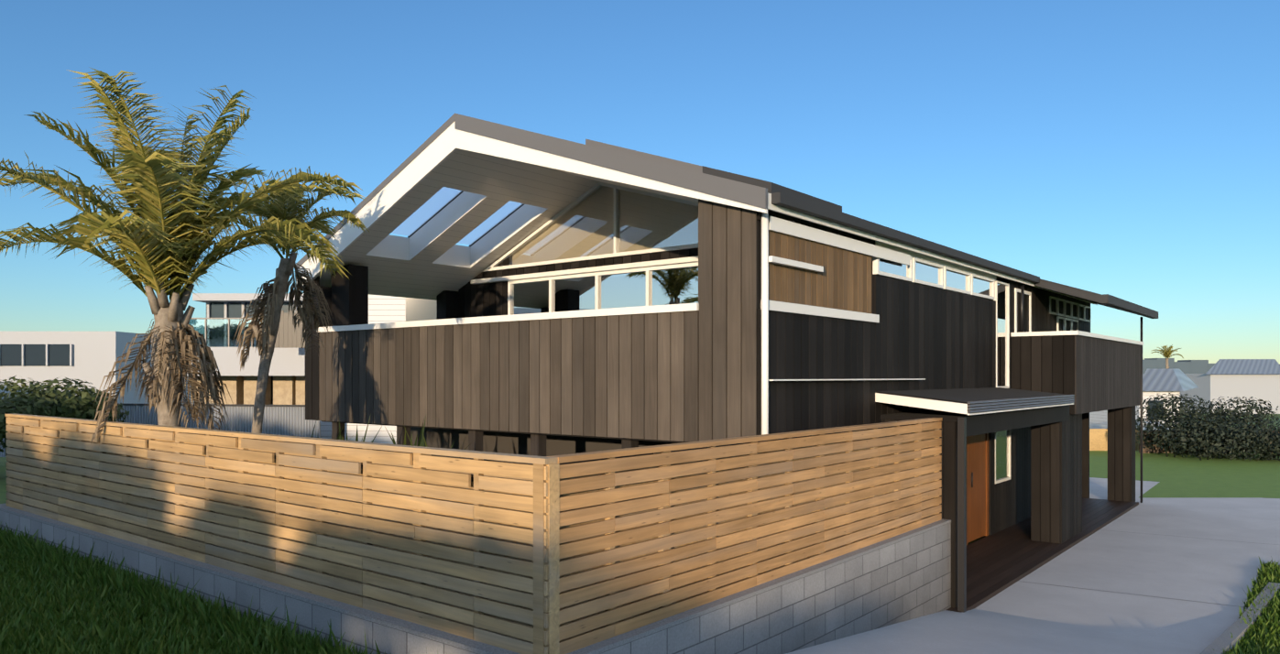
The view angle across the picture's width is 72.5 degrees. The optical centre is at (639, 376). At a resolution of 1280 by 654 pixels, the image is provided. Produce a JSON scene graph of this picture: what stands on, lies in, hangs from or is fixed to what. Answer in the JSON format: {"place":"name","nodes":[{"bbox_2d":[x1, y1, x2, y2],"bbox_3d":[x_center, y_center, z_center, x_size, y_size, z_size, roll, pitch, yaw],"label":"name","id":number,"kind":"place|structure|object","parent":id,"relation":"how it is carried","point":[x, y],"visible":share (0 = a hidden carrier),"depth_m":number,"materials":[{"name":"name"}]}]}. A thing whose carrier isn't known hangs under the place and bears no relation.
{"place":"outdoors","nodes":[
{"label":"outdoors","id":0,"kind":"place"},
{"bbox_2d":[305,275,319,420],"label":"clad pier","id":1,"kind":"structure","parent":0,"point":[311,384],"depth_m":13.88,"materials":[{"name":"wood"}]},
{"bbox_2d":[405,297,436,321],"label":"wall","id":2,"kind":"structure","parent":0,"point":[421,310],"depth_m":23.77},
{"bbox_2d":[321,420,689,442],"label":"beam","id":3,"kind":"structure","parent":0,"point":[516,432],"depth_m":10.94,"materials":[{"name":"black"}]},
{"bbox_2d":[871,274,874,314],"bbox_3d":[4.422,-0.289,12.899,0.118,1.970,4.890,0,0,39],"label":"trim strip","id":4,"kind":"object","parent":3,"relation":"on","point":[872,294],"visible":0.07,"depth_m":10.96,"materials":[{"name":"black"}]},
{"bbox_2d":[757,309,875,435],"bbox_3d":[2.067,0.011,9.858,0.022,1.370,2.788,0,0,39],"label":"cladding","id":5,"kind":"object","parent":4,"relation":"attached to","point":[803,346],"visible":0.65,"depth_m":9.72,"materials":[{"name":"wood"}]},
{"bbox_2d":[872,256,912,282],"bbox_3d":[3.315,-1.454,11.418,0.070,0.340,1.135,0,0,39],"label":"window frame","id":6,"kind":"object","parent":4,"relation":"on","point":[876,266],"visible":0.6,"depth_m":11.23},
{"bbox_2d":[879,258,908,277],"bbox_3d":[3.311,-1.454,11.421,0.010,0.250,1.045,0,0,39],"label":"clerestory glass","id":7,"kind":"object","parent":6,"relation":"in","point":[893,268],"visible":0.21,"depth_m":11.43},
{"bbox_2d":[911,257,943,288],"bbox_3d":[4.064,-1.454,12.349,0.070,0.340,1.135,0,0,39],"label":"window frame","id":8,"kind":"object","parent":4,"relation":"on","point":[926,283],"visible":0.62,"depth_m":12.30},
{"bbox_2d":[915,262,940,284],"bbox_3d":[4.060,-1.454,12.352,0.010,0.250,1.045,0,0,39],"label":"clerestory glass","id":9,"kind":"object","parent":8,"relation":"in","point":[927,273],"visible":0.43,"depth_m":12.37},
{"bbox_2d":[874,274,995,423],"bbox_3d":[4.478,-0.289,12.854,0.022,1.970,4.878,0,0,39],"label":"cladding","id":10,"kind":"object","parent":4,"relation":"attached to","point":[935,338],"visible":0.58,"depth_m":12.37,"materials":[{"name":"wood"}]},
{"bbox_2d":[875,387,1064,404],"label":"porch roof","id":11,"kind":"structure","parent":4,"relation":"attached to","point":[964,396],"depth_m":11.94,"materials":[{"name":"black"}]},
{"bbox_2d":[875,393,967,414],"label":"canopy fascia","id":12,"kind":"structure","parent":11,"relation":"attached to","point":[938,405],"depth_m":10.55,"materials":[{"name":"white paint"}]},
{"bbox_2d":[993,280,1009,388],"bbox_3d":[6.240,-0.709,15.062,0.060,1.830,0.720,0,0,39],"label":"window frame","id":13,"kind":"object","parent":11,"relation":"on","point":[1008,326],"visible":0.54,"depth_m":15.30,"materials":[{"name":"white paint"}]},
{"bbox_2d":[997,283,1006,386],"bbox_3d":[6.237,-0.709,15.065,0.009,1.760,0.650,0,0,39],"label":"glass strip","id":14,"kind":"object","parent":13,"relation":"attached to","point":[1001,335],"visible":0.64,"depth_m":15.08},
{"bbox_2d":[967,394,1074,414],"bbox_3d":[5.447,0.366,12.202,0.030,0.140,5.110,0,0,39],"label":"canopy edge","id":15,"kind":"object","parent":11,"relation":"attached to","point":[984,406],"visible":1,"depth_m":11.66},
{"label":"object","id":16,"kind":"object","parent":3,"relation":"on","visible":0},
{"bbox_2d":[760,299,879,322],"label":"side sill","id":17,"kind":"structure","parent":16,"relation":"on","point":[792,308],"depth_m":9.73,"materials":[{"name":"white paint"}]},
{"bbox_2d":[768,229,871,313],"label":"cladding","id":18,"kind":"structure","parent":17,"relation":"on","point":[843,282],"depth_m":9.74,"materials":[{"name":"brown wood"}]},
{"bbox_2d":[768,255,823,272],"bbox_3d":[1.657,-1.184,9.238,0.060,0.060,1.120,0,0,39],"label":"ledge","id":19,"kind":"object","parent":18,"relation":"attached to","point":[777,260],"visible":0.86,"depth_m":9.16,"materials":[{"name":"white paint"}]},
{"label":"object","id":20,"kind":"object","parent":3,"relation":"on","visible":0},
{"bbox_2d":[317,303,699,332],"bbox_3d":[-2.185,-0.734,11.553,7.310,0.080,0.210,0,0,39],"label":"balcony ledge","id":21,"kind":"object","parent":20,"relation":"on","point":[669,308],"visible":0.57,"depth_m":10.77,"materials":[{"name":"white paint"}]},
{"bbox_2d":[318,310,699,441],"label":"wall cladding","id":22,"kind":"structure","parent":20,"relation":"attached to","point":[632,376],"depth_m":10.81,"materials":[{"name":"wood"}]},
{"bbox_2d":[761,213,768,435],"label":"trim","id":23,"kind":"structure","parent":20,"relation":"attached to","point":[764,323],"depth_m":8.76,"materials":[{"name":"white paint"}]},
{"bbox_2d":[0,414,1279,653],"bbox_3d":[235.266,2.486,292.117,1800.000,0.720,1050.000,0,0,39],"label":"ground grass","id":24,"kind":"structure","parent":0,"point":[4,478],"depth_m":21.98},
{"bbox_2d":[0,375,129,456],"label":"bush","id":25,"kind":"object","parent":24,"relation":"on","point":[55,401],"visible":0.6,"depth_m":19.85,"materials":[{"name":"green plant"}]},
{"bbox_2d":[0,331,194,404],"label":"neighbouring house","id":26,"kind":"structure","parent":24,"relation":"on","point":[95,355],"depth_m":41.41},
{"bbox_2d":[0,344,69,365],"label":"window","id":27,"kind":"structure","parent":26,"relation":"in","point":[35,355],"depth_m":41.31,"materials":[{"name":"glass"}]},
{"bbox_2d":[0,405,320,457],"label":"corrugated fence","id":28,"kind":"object","parent":24,"relation":"on","point":[286,421],"visible":0.11,"depth_m":23.08,"materials":[{"name":"metal"}]},
{"bbox_2d":[0,527,326,653],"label":"lawn grass","id":29,"kind":"structure","parent":24,"relation":"on","point":[80,614],"depth_m":7.33,"materials":[{"name":"plant"}]},
{"bbox_2d":[0,522,426,653],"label":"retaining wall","id":30,"kind":"structure","parent":29,"relation":"on","point":[235,619],"depth_m":7.72,"materials":[{"name":"plant"}]},
{"bbox_2d":[186,293,305,404],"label":"house","id":31,"kind":"structure","parent":24,"relation":"on","point":[288,361],"depth_m":27.30,"materials":[{"name":"paint"}]},
{"bbox_2d":[188,318,260,347],"bbox_3d":[-12.016,-1.290,26.211,3.401,0.850,0.020,0,0,-1],"label":"balustrade","id":32,"kind":"object","parent":31,"relation":"attached to","point":[216,333],"visible":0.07,"depth_m":26.19,"materials":[{"name":"glass"}]},
{"bbox_2d":[206,302,302,317],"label":"glazing","id":33,"kind":"structure","parent":31,"relation":"in","point":[217,310],"depth_m":28.18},
{"bbox_2d":[274,310,305,348],"bbox_3d":[-10.046,-1.339,24.756,1.113,1.050,0.030,0,0,-1],"label":"curtain","id":34,"kind":"object","parent":31,"relation":"attached to","point":[287,337],"visible":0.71,"depth_m":24.74,"materials":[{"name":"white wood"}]},
{"bbox_2d":[0,503,520,653],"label":"block wall","id":35,"kind":"structure","parent":24,"relation":"on","point":[311,617],"depth_m":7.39,"materials":[{"name":"concrete"}]},
{"bbox_2d":[5,413,557,653],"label":"fence","id":36,"kind":"object","parent":35,"relation":"on","point":[523,615],"visible":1,"depth_m":6.87,"materials":[{"name":"brown wood"}]},
{"bbox_2d":[7,416,939,653],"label":"fence slats","id":37,"kind":"object","parent":35,"relation":"on","point":[553,558],"visible":0.17,"depth_m":6.30,"materials":[{"name":"brown wood"}]},
{"bbox_2d":[547,417,942,653],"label":"fence","id":38,"kind":"object","parent":35,"relation":"on","point":[567,630],"visible":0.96,"depth_m":6.79,"materials":[{"name":"brown wood"}]},
{"bbox_2d":[320,294,405,444],"bbox_3d":[-7.059,-0.250,26.803,3.484,6.192,6.000,0,0,-1],"label":"weatherboard","id":39,"kind":"object","parent":24,"relation":"on","point":[385,309],"depth_m":23.80,"materials":[{"name":"wood"}]},
{"bbox_2d":[331,422,638,456],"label":"posts","id":40,"kind":"object","parent":24,"relation":"on","point":[538,444],"depth_m":11.73,"materials":[{"name":"wood"}]},
{"bbox_2d":[410,426,680,456],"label":"back wall","id":41,"kind":"structure","parent":24,"relation":"on","point":[508,443],"depth_m":13.45,"materials":[{"name":"grey"}]},
{"bbox_2d":[946,497,1138,612],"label":"deck","id":42,"kind":"structure","parent":24,"relation":"on","point":[1000,562],"depth_m":13.85,"materials":[{"name":"wood"}]},
{"bbox_2d":[881,419,955,608],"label":"wall","id":43,"kind":"structure","parent":42,"relation":"on","point":[948,470],"depth_m":10.53,"materials":[{"name":"wood"}]},
{"bbox_2d":[957,416,966,612],"bbox_3d":[3.825,1.641,10.369,0.080,2.310,0.080,0,0,39],"label":"porch post","id":44,"kind":"object","parent":42,"relation":"on","point":[961,514],"visible":0.86,"depth_m":10.34,"materials":[{"name":"wood"}]},
{"bbox_2d":[966,405,1069,437],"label":"canopy beam","id":45,"kind":"structure","parent":44,"relation":"attached to","point":[984,424],"depth_m":12.00,"materials":[{"name":"wood"}]},
{"bbox_2d":[989,432,995,535],"bbox_3d":[6.206,1.746,15.384,0.022,2.100,0.248,0,0,39],"label":"ground floor cladding","id":46,"kind":"object","parent":42,"relation":"on","point":[991,483],"visible":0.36,"depth_m":15.34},
{"bbox_2d":[995,479,1011,533],"bbox_3d":[6.598,2.356,15.871,0.022,0.880,0.978,0,0,39],"label":"wall panel","id":47,"kind":"object","parent":42,"relation":"on","point":[1002,505],"visible":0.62,"depth_m":15.84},
{"bbox_2d":[1039,423,1050,542],"bbox_3d":[7.282,1.721,15.258,0.458,2.150,1.448,0,0,39],"label":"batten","id":48,"kind":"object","parent":42,"relation":"on","point":[1050,483],"depth_m":14.64,"materials":[{"name":"black"}]},
{"bbox_2d":[1030,421,1060,543],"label":"column","id":49,"kind":"structure","parent":48,"relation":"attached to","point":[1045,483],"depth_m":14.67,"materials":[{"name":"wood"}]},
{"bbox_2d":[1030,335,1074,414],"bbox_3d":[8.921,-0.029,17.565,1.038,1.350,6.198,0,0,39],"label":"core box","id":50,"kind":"object","parent":48,"relation":"on","point":[1052,366],"visible":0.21,"depth_m":14.94,"materials":[{"name":"black"}]},
{"bbox_2d":[1011,335,1073,414],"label":"wall cladding","id":51,"kind":"structure","parent":50,"relation":"attached to","point":[1041,364],"depth_m":15.11,"materials":[{"name":"wood"}]},
{"bbox_2d":[1007,279,1090,388],"bbox_3d":[8.477,-0.515,17.825,0.022,2.421,6.338,0,0,39],"label":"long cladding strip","id":52,"kind":"object","parent":50,"relation":"attached to","point":[1044,319],"visible":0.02,"depth_m":16.97,"materials":[{"name":"wood"}]},
{"bbox_2d":[1011,330,1143,345],"bbox_3d":[8.938,-0.739,17.537,1.100,0.070,6.280,0,0,39],"label":"balcony capping","id":53,"kind":"object","parent":50,"relation":"on","point":[1070,333],"visible":0.71,"depth_m":15.29,"materials":[{"name":"white paint"}]},
{"bbox_2d":[1074,335,1140,414],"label":"balcony wall","id":54,"kind":"structure","parent":50,"relation":"attached to","point":[1107,375],"depth_m":16.65,"materials":[{"name":"wood"}]},
{"bbox_2d":[1060,414,1082,543],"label":"column","id":55,"kind":"structure","parent":48,"relation":"attached to","point":[1070,477],"depth_m":15.01,"materials":[{"name":"wood"}]},
{"bbox_2d":[1122,407,1123,501],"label":"column","id":56,"kind":"structure","parent":42,"relation":"on","point":[1122,454],"depth_m":19.48,"materials":[{"name":"black"}]},
{"bbox_2d":[1107,406,1130,502],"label":"column","id":57,"kind":"structure","parent":56,"relation":"attached to","point":[1115,454],"depth_m":19.50,"materials":[{"name":"wood"}]},
{"bbox_2d":[1130,405,1135,502],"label":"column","id":58,"kind":"structure","parent":56,"relation":"attached to","point":[1132,454],"depth_m":19.49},
{"bbox_2d":[1082,412,1089,498],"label":"end wall","id":59,"kind":"structure","parent":24,"relation":"on","point":[1085,455],"depth_m":20.26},
{"bbox_2d":[1089,391,1180,430],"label":"neighbouring house","id":60,"kind":"structure","parent":24,"relation":"on","point":[1098,420],"depth_m":40.47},
{"bbox_2d":[1142,368,1198,391],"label":"neighbour roof","id":61,"kind":"structure","parent":60,"relation":"on","point":[1165,379],"depth_m":42.04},
{"bbox_2d":[1089,477,1262,499],"bbox_3d":[11.511,2.844,22.475,7.400,0.001,4.700,0,0,39],"label":"pad","id":62,"kind":"object","parent":24,"relation":"on","point":[1098,488],"visible":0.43,"depth_m":21.91,"materials":[{"name":"concrete"}]},
{"bbox_2d":[1142,373,1279,414],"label":"neighbouring house","id":63,"kind":"structure","parent":24,"relation":"on","point":[1263,388],"depth_m":65.92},
{"bbox_2d":[1204,359,1279,374],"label":"neighbour roof","id":64,"kind":"structure","parent":63,"relation":"on","point":[1245,366],"depth_m":67.45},
{"bbox_2d":[1199,582,1279,653],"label":"kerb","id":65,"kind":"structure","parent":24,"relation":"on","point":[1225,640],"depth_m":9.50,"materials":[{"name":"concrete"}]},
{"bbox_2d":[1213,557,1279,653],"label":"grass","id":66,"kind":"structure","parent":24,"relation":"on","point":[1265,627],"depth_m":9.89,"materials":[{"name":"plant"}]},
{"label":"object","id":67,"kind":"object","parent":24,"relation":"on","visible":0},
{"bbox_2d":[880,405,1061,422],"bbox_3d":[4.968,0.516,12.851,1.270,0.060,5.200,0,0,39],"label":"fascia board","id":68,"kind":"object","parent":67,"relation":"on","point":[946,416],"depth_m":10.98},
{"bbox_3d":[0.496,0.627,20.620,0.120,4.439,12.000,0,0,39],"label":"side wall","id":69,"kind":"object","parent":24,"relation":"on","visible":0},
{"bbox_2d":[436,290,458,319],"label":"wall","id":70,"kind":"structure","parent":69,"relation":"attached to","point":[446,304],"depth_m":15.84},
{"bbox_2d":[0,0,1279,364],"label":"sky","id":71,"kind":"structure","parent":0,"point":[1129,150],"materials":[{"name":"blue"}]},
{"bbox_2d":[699,198,756,440],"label":"clad pier","id":72,"kind":"structure","parent":0,"point":[727,321],"depth_m":8.99,"materials":[{"name":"wood"}]},
{"bbox_2d":[756,211,761,435],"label":"trim","id":73,"kind":"structure","parent":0,"point":[759,260],"depth_m":8.80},
{"bbox_2d":[599,522,951,653],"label":"block wall","id":74,"kind":"structure","parent":0,"point":[904,580],"depth_m":8.04,"materials":[{"name":"concrete"}]},
{"bbox_2d":[567,518,951,653],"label":"wall capping","id":75,"kind":"object","parent":74,"relation":"on","point":[608,644],"visible":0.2,"depth_m":6.85,"materials":[{"name":"concrete"}]},
{"bbox_2d":[884,419,957,607],"bbox_3d":[3.374,1.681,10.926,1.200,2.330,0.098,0,0,39],"label":"post","id":76,"kind":"object","parent":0,"point":[956,514],"depth_m":10.53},
{"bbox_2d":[946,270,967,290],"bbox_3d":[4.809,-1.454,13.284,0.010,0.250,1.045,0,0,39],"label":"clerestory glass","id":77,"kind":"object","parent":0,"point":[957,280],"visible":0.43,"depth_m":13.31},
{"bbox_2d":[995,429,1008,480],"bbox_3d":[6.578,1.381,15.887,0.009,0.970,0.850,0,0,39],"label":"window glass","id":78,"kind":"object","parent":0,"point":[1001,454],"visible":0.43,"depth_m":15.90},
{"bbox_2d":[785,498,1279,653],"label":"driveway","id":79,"kind":"structure","parent":0,"point":[1022,617],"depth_m":11.29,"materials":[{"name":"concrete"}]},
{"bbox_2d":[1019,284,1142,503],"bbox_3d":[9.086,0.596,17.719,5.815,4.500,0.079,0,0,-41],"label":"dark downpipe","id":80,"kind":"object","parent":79,"relation":"on","point":[1022,310],"visible":0.77,"depth_m":19.58,"materials":[{"name":"black metal"}]},
{"bbox_2d":[1142,358,1214,373],"bbox_3d":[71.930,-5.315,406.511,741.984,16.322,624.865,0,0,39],"label":"distant hills","id":81,"kind":"structure","parent":0,"point":[1194,366],"depth_m":405.24,"materials":[{"name":"grey"}]},
{"bbox_2d":[1089,450,1279,498],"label":"lawn","id":82,"kind":"structure","parent":0,"point":[1178,475],"depth_m":25.15,"materials":[{"name":"green plant"}]},
{"bbox_2d":[1089,428,1138,450],"bbox_3d":[16.860,2.429,33.372,4.462,0.834,0.150,0,0,-1],"label":"fence","id":83,"kind":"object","parent":82,"relation":"on","point":[1098,439],"visible":0.07,"depth_m":33.31,"materials":[{"name":"wood"}]},
{"bbox_2d":[1135,392,1279,460],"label":"bush","id":84,"kind":"object","parent":82,"relation":"on","point":[1247,437],"visible":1,"depth_m":30.09,"materials":[{"name":"green plant"}]},
{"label":"yard ground","id":85,"kind":"structure","parent":0,"visible":0},
{"bbox_2d":[0,67,365,426],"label":"palm tree","id":86,"kind":"object","parent":85,"relation":"on","point":[173,245],"depth_m":9.26,"materials":[{"name":"plant"}]},
{"bbox_2d":[90,318,234,444],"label":"dead palm fronds","id":87,"kind":"object","parent":86,"relation":"attached to","point":[202,353],"visible":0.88,"depth_m":9.44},
{"bbox_2d":[191,178,369,433],"bbox_3d":[-4.512,-0.344,11.388,2.100,4.581,2.047,0,0,39],"label":"slim palm","id":88,"kind":"object","parent":85,"relation":"on","point":[317,223],"depth_m":11.47,"materials":[{"name":"plant"}]},
{"bbox_2d":[233,253,333,370],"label":"dead palm fronds","id":89,"kind":"object","parent":88,"relation":"attached to","point":[297,292],"visible":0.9,"depth_m":11.66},
{"bbox_3d":[2.588,-2.611,17.127,8.600,1.658,14.980,0,0,39],"label":"roofing","id":90,"kind":"object","parent":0,"visible":0},
{"bbox_2d":[311,148,1097,305],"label":"soffit","id":91,"kind":"structure","parent":90,"relation":"attached to","point":[430,259],"depth_m":13.69,"materials":[{"name":"white paint"}]},
{"bbox_2d":[330,264,368,326],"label":"wall","id":92,"kind":"structure","parent":91,"relation":"attached to","point":[349,300],"depth_m":13.70,"materials":[{"name":"wood"}]},
{"bbox_2d":[390,186,523,245],"bbox_3d":[-2.881,-2.697,13.839,1.900,0.806,2.100,0,0,39],"label":"skylight glass","id":93,"kind":"object","parent":91,"relation":"on","point":[428,210],"visible":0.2,"depth_m":13.96,"materials":[{"name":"glass"}]},
{"bbox_2d":[295,113,767,268],"bbox_3d":[-2.122,-2.554,11.273,8.640,1.830,0.047,0,0,39],"label":"flashing rake","id":94,"kind":"object","parent":91,"relation":"attached to","point":[745,193],"visible":0.86,"depth_m":9.93,"materials":[{"name":"grey"}]},
{"bbox_2d":[298,121,767,284],"bbox_3d":[-2.118,-2.361,11.278,8.640,2.026,0.035,0,0,39],"label":"rake fascia","id":95,"kind":"object","parent":91,"relation":"attached to","point":[430,158],"visible":0.82,"depth_m":11.48,"materials":[{"name":"white paint"}]},
{"bbox_2d":[483,181,698,272],"bbox_3d":[-0.526,-2.464,13.697,5.752,1.210,0.070,0,0,39],"label":"gable frame","id":96,"kind":"object","parent":91,"relation":"attached to","point":[541,229],"visible":0.62,"depth_m":13.74,"materials":[{"name":"wood"}]},
{"bbox_2d":[502,185,698,265],"bbox_3d":[-0.454,-2.489,13.747,5.702,1.150,0.001,0,0,39],"label":"gable window","id":97,"kind":"object","parent":91,"relation":"attached to","point":[599,239],"depth_m":13.74,"materials":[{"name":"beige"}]},
{"bbox_2d":[585,139,702,173],"bbox_3d":[0.309,-2.669,10.984,2.550,1.050,0.150,0,0,39],"label":"roof upstand","id":98,"kind":"object","parent":91,"relation":"on","point":[651,157],"visible":0.21,"depth_m":11.08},
{"bbox_2d":[702,165,842,211],"bbox_3d":[1.496,-2.042,9.676,0.840,0.410,1.600,0,0,39],"label":"roof cap","id":99,"kind":"object","parent":91,"relation":"on","point":[771,187],"visible":0.5,"depth_m":9.12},
{"bbox_2d":[771,191,1039,283],"bbox_3d":[4.322,-1.769,12.343,0.100,0.105,9.500,0,0,39],"label":"gutter","id":100,"kind":"object","parent":91,"relation":"attached to","point":[802,205],"visible":0.93,"depth_m":10.66,"materials":[{"name":"grey"}]},
{"bbox_2d":[875,240,996,280],"bbox_3d":[4.473,-1.677,12.857,0.050,0.096,4.890,0,0,39],"label":"long head","id":101,"kind":"object","parent":91,"relation":"attached to","point":[934,260],"visible":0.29,"depth_m":12.52},
{"bbox_2d":[1034,279,1137,315],"bbox_3d":[9.368,-1.560,17.833,1.120,0.526,5.380,0,0,39],"label":"roof extension","id":102,"kind":"object","parent":91,"relation":"attached to","point":[1089,297],"visible":0.5,"depth_m":15.77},
{"bbox_2d":[1039,278,1158,318],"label":"roof","id":103,"kind":"structure","parent":91,"relation":"attached to","point":[1110,300],"depth_m":16.62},
{"bbox_3d":[2.429,-1.589,10.286,0.090,0.070,3.680,0,0,39],"label":"side track","id":104,"kind":"object","parent":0,"visible":0},
{"bbox_2d":[757,209,875,245],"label":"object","id":105,"kind":"object","parent":104,"relation":"on","point":[815,225],"visible":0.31,"depth_m":9.69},
{"bbox_2d":[768,215,910,265],"bbox_3d":[2.458,-1.554,10.262,0.025,0.140,3.680,0,0,39],"label":"fascia board","id":106,"kind":"object","parent":104,"relation":"attached to","point":[797,230],"visible":0.86,"depth_m":9.95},
{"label":"balcony floor","id":107,"kind":"structure","parent":0,"visible":0},
{"bbox_2d":[458,256,509,317],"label":"interior wall","id":108,"kind":"structure","parent":107,"relation":"on","point":[483,300],"depth_m":15.50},
{"bbox_2d":[507,262,698,315],"bbox_3d":[-0.264,-0.654,13.518,5.120,2.000,0.080,0,0,39],"label":"window frame","id":109,"kind":"object","parent":107,"relation":"on","point":[596,275],"visible":0.25,"depth_m":13.81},
{"bbox_2d":[470,255,698,284],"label":"beam","id":110,"kind":"structure","parent":109,"relation":"on","point":[689,259],"depth_m":13.81,"materials":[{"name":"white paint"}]},
{"bbox_2d":[512,266,698,314],"bbox_3d":[-0.261,-0.654,13.523,5.000,1.880,0.012,0,0,39],"label":"window","id":111,"kind":"structure","parent":109,"relation":"in","point":[675,286],"depth_m":13.66,"materials":[{"name":"glass"}]},
{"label":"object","id":112,"kind":"object","parent":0,"visible":0},
{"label":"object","id":113,"kind":"object","parent":112,"relation":"on","visible":0},
{"bbox_2d":[509,248,698,275],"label":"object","id":114,"kind":"object","parent":113,"relation":"attached to","point":[653,257],"visible":0.33,"depth_m":13.70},
{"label":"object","id":115,"kind":"object","parent":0,"visible":0},
{"bbox_2d":[966,433,988,545],"bbox_3d":[5.705,1.806,14.844,0.080,1.960,1.190,0,0,39],"label":"door frame","id":116,"kind":"object","parent":115,"relation":"attached to","point":[987,484],"visible":0.17,"depth_m":15.21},
{"bbox_2d":[967,433,985,543],"bbox_3d":[5.702,1.816,14.840,0.040,1.900,1.000,0,0,39],"label":"door","id":117,"kind":"structure","parent":116,"relation":"in","point":[977,491],"depth_m":14.85,"materials":[{"name":"brown wood"}]},
{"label":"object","id":118,"kind":"object","parent":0,"visible":0},
{"bbox_2d":[1010,426,1030,525],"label":"wall","id":119,"kind":"structure","parent":118,"relation":"attached to","point":[1021,468],"depth_m":16.74,"materials":[{"name":"wood"}]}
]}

